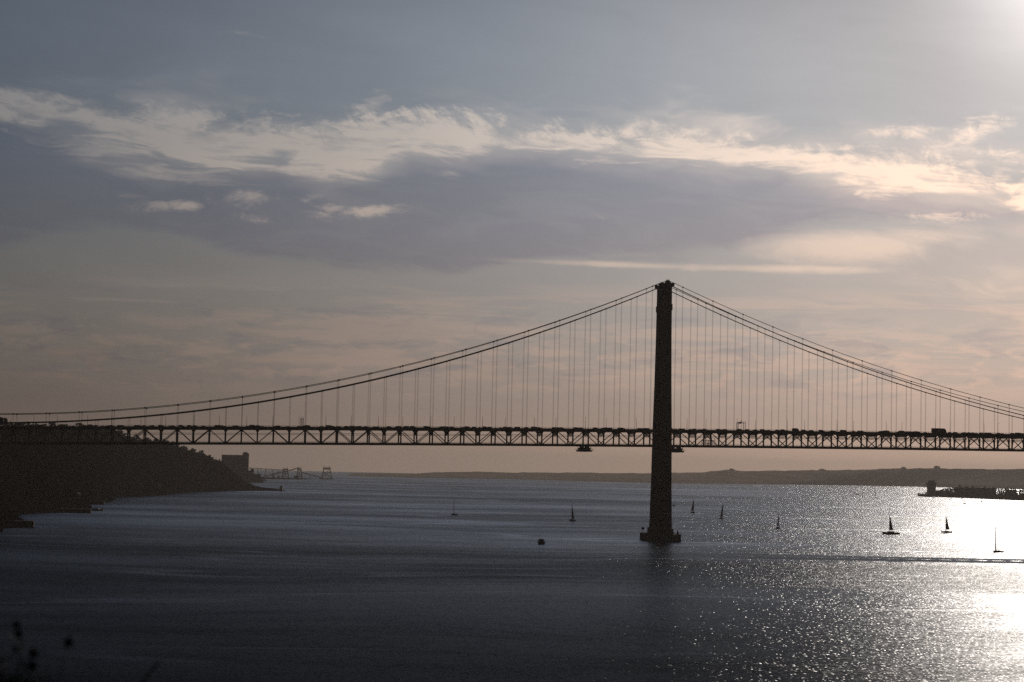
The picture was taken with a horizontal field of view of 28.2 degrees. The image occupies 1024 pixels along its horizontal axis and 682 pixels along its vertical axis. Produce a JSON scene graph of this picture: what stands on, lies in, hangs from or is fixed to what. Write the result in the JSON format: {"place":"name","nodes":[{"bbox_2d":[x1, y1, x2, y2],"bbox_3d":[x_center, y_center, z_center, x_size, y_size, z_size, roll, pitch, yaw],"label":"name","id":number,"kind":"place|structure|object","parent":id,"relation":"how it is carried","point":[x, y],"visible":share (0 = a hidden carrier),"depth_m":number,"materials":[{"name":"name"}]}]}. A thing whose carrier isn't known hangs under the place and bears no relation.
{"place":"outdoors","nodes":[
{"label":"outdoors","id":0,"kind":"place"},
{"bbox_2d":[0,430,276,531],"bbox_3d":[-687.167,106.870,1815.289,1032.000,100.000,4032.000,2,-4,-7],"label":"hillside","id":1,"kind":"structure","parent":0,"point":[8,518],"depth_m":2447.80,"materials":[{"name":"plant"}]},
{"bbox_2d":[0,425,278,520],"bbox_3d":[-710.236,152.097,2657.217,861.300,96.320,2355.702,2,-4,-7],"label":"wood","id":2,"kind":"object","parent":1,"relation":"on","point":[227,471],"visible":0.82,"depth_m":2692.04,"materials":[{"name":"plant"}]},
{"bbox_2d":[233,471,305,482],"bbox_3d":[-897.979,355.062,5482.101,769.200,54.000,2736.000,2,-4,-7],"label":"headland","id":3,"kind":"structure","parent":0,"point":[252,478],"depth_m":5232.31,"materials":[{"name":"grey"}]},
{"bbox_2d":[222,452,248,471],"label":"silo building","id":4,"kind":"structure","parent":3,"relation":"on","point":[239,463],"depth_m":5244.74,"materials":[{"name":"concrete"}]},
{"bbox_2d":[281,467,288,478],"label":"ship loader","id":5,"kind":"object","parent":3,"relation":"on","point":[285,473],"visible":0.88,"depth_m":6651.76,"materials":[{"name":"grey metal"}]},
{"bbox_2d":[296,469,302,477],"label":"ship loader","id":6,"kind":"object","parent":3,"relation":"on","point":[299,473],"visible":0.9,"depth_m":6851.56,"materials":[{"name":"grey metal"}]},
{"bbox_2d":[0,470,1023,681],"bbox_3d":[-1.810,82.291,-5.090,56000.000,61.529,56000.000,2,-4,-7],"label":"water","id":7,"kind":"structure","parent":0,"point":[340,577],"depth_m":894.79,"materials":[{"name":"black liquid"}]},
{"bbox_2d":[13,520,34,526],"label":"quay","id":8,"kind":"structure","parent":7,"relation":"in","point":[30,523],"depth_m":1505.62,"materials":[{"name":"concrete"}]},
{"bbox_2d":[56,507,91,512],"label":"quay","id":9,"kind":"structure","parent":7,"relation":"in","point":[76,510],"depth_m":1932.32,"materials":[{"name":"concrete"}]},
{"bbox_2d":[90,501,104,503],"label":"quay","id":10,"kind":"structure","parent":7,"relation":"in","point":[97,502],"depth_m":2307.60,"materials":[{"name":"concrete"}]},
{"bbox_2d":[250,468,282,479],"bbox_3d":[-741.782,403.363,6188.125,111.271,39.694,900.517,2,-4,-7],"label":"conveyor bridge","id":11,"kind":"structure","parent":7,"relation":"in","point":[268,469],"depth_m":6170.76,"materials":[{"name":"grey metal"}]},
{"bbox_2d":[262,467,299,478],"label":"conveyor bridge","id":12,"kind":"structure","parent":7,"relation":"in","point":[273,474],"depth_m":6571.89,"materials":[{"name":"grey metal"}]},
{"bbox_2d":[302,472,321,478],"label":"conveyor bridge","id":13,"kind":"structure","parent":7,"relation":"in","point":[311,475],"depth_m":6935.90,"materials":[{"name":"grey metal"}]},
{"bbox_2d":[0,280,1023,541],"bbox_3d":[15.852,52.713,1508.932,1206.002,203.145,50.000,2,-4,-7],"label":"suspension bridge","id":14,"kind":"structure","parent":7,"relation":"on","point":[660,494],"depth_m":1507.30,"materials":[{"name":"paint"}]},
{"bbox_2d":[576,446,592,451],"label":"maintenance gantry","id":15,"kind":"object","parent":14,"relation":"hanging from","point":[584,449],"visible":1,"depth_m":1500.05,"materials":[{"name":"grey metal"}]},
{"bbox_2d":[672,447,684,452],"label":"maintenance gantry","id":16,"kind":"object","parent":14,"relation":"hanging from","point":[677,449],"visible":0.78,"depth_m":1508.83,"materials":[{"name":"grey metal"}]},
{"bbox_2d":[701,438,715,444],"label":"scaffold","id":17,"kind":"object","parent":14,"relation":"on","point":[705,440],"visible":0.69,"depth_m":1520.47,"materials":[{"name":"grey metal"}]},
{"bbox_2d":[736,422,745,429],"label":"sign gantry","id":18,"kind":"object","parent":14,"relation":"on","point":[740,423],"visible":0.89,"depth_m":1528.80,"materials":[{"name":"grey metal"}]},
{"bbox_2d":[931,428,945,432],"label":"lorry","id":19,"kind":"object","parent":14,"relation":"on","point":[938,430],"visible":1,"depth_m":1536.99,"materials":[{"name":"grey paint"}]},
{"bbox_2d":[537,539,544,543],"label":"motor boat","id":20,"kind":"object","parent":7,"relation":"on","point":[540,541],"visible":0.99,"depth_m":1394.46,"materials":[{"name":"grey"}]},
{"bbox_2d":[569,508,575,520],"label":"sailing boat","id":21,"kind":"object","parent":7,"relation":"on","point":[572,519],"visible":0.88,"depth_m":2034.75,"materials":[{"name":"grey"}]},
{"bbox_2d":[719,505,723,518],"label":"sailing boat","id":22,"kind":"object","parent":7,"relation":"on","point":[721,516],"visible":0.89,"depth_m":2271.26,"materials":[{"name":"grey"}]},
{"bbox_2d":[882,511,899,534],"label":"sailing boat","id":23,"kind":"object","parent":7,"relation":"on","point":[891,528],"visible":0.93,"depth_m":1807.69,"materials":[{"name":"grey"}]},
{"bbox_2d":[941,516,951,532],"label":"sailing boat","id":24,"kind":"object","parent":7,"relation":"on","point":[947,527],"visible":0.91,"depth_m":1901.56,"materials":[{"name":"grey"}]},
{"bbox_2d":[993,526,1003,551],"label":"sailing boat","id":25,"kind":"object","parent":7,"relation":"on","point":[997,550],"visible":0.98,"depth_m":1424.38,"materials":[{"name":"grey"}]},
{"bbox_2d":[0,0,1023,472],"label":"sky","id":26,"kind":"structure","parent":0,"point":[201,200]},
{"bbox_2d":[347,468,1023,488],"bbox_3d":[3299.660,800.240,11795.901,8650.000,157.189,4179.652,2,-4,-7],"label":"hills","id":27,"kind":"structure","parent":0,"point":[975,478],"depth_m":11978.94,"materials":[{"name":"grey"}]},
{"bbox_2d":[925,494,1023,500],"bbox_3d":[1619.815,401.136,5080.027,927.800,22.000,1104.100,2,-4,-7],"label":"shore","id":28,"kind":"structure","parent":0,"point":[980,498],"depth_m":5261.66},
{"bbox_2d":[918,480,936,495],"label":"stone tower","id":29,"kind":"structure","parent":28,"relation":"on","point":[931,485],"depth_m":5509.12,"materials":[{"name":"stone"}]},
{"bbox_2d":[954,485,995,492],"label":"long building","id":30,"kind":"structure","parent":28,"relation":"on","point":[965,487],"depth_m":5431.66,"materials":[{"name":"concrete"}]},
{"bbox_2d":[930,487,1023,499],"bbox_3d":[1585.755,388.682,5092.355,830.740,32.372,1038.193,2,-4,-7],"label":"wood","id":31,"kind":"object","parent":28,"relation":"on","point":[967,493],"visible":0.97,"depth_m":5299.37,"materials":[{"name":"plant"}]},
{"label":"ground","id":32,"kind":"structure","parent":0,"visible":0},
{"bbox_2d":[7,620,30,681],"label":"dry thistle","id":33,"kind":"object","parent":32,"relation":"on","point":[18,632],"visible":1,"depth_m":7.72,"materials":[{"name":"black plant"}]},
{"bbox_2d":[16,642,39,681],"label":"dry thistle","id":34,"kind":"object","parent":32,"relation":"on","point":[33,653],"visible":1,"depth_m":7.69,"materials":[{"name":"black plant"}]},
{"bbox_2d":[0,648,82,681],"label":"grass","id":35,"kind":"structure","parent":32,"relation":"on","point":[8,679],"depth_m":7.90,"materials":[{"name":"plant"}]},
{"bbox_2d":[58,634,73,681],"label":"dry thistle","id":36,"kind":"object","parent":32,"relation":"on","point":[68,642],"visible":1,"depth_m":7.76,"materials":[{"name":"black plant"}]},
{"bbox_2d":[142,660,160,681],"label":"bare stalk","id":37,"kind":"object","parent":32,"relation":"on","point":[150,672],"visible":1,"depth_m":7.33,"materials":[{"name":"black plant"}]},
{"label":"jetty","id":38,"kind":"object","parent":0,"visible":0},
{"bbox_2d":[321,466,331,477],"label":"ship loader","id":39,"kind":"object","parent":38,"relation":"on","point":[327,472],"visible":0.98,"depth_m":7107.27,"materials":[{"name":"grey metal"}]}
]}

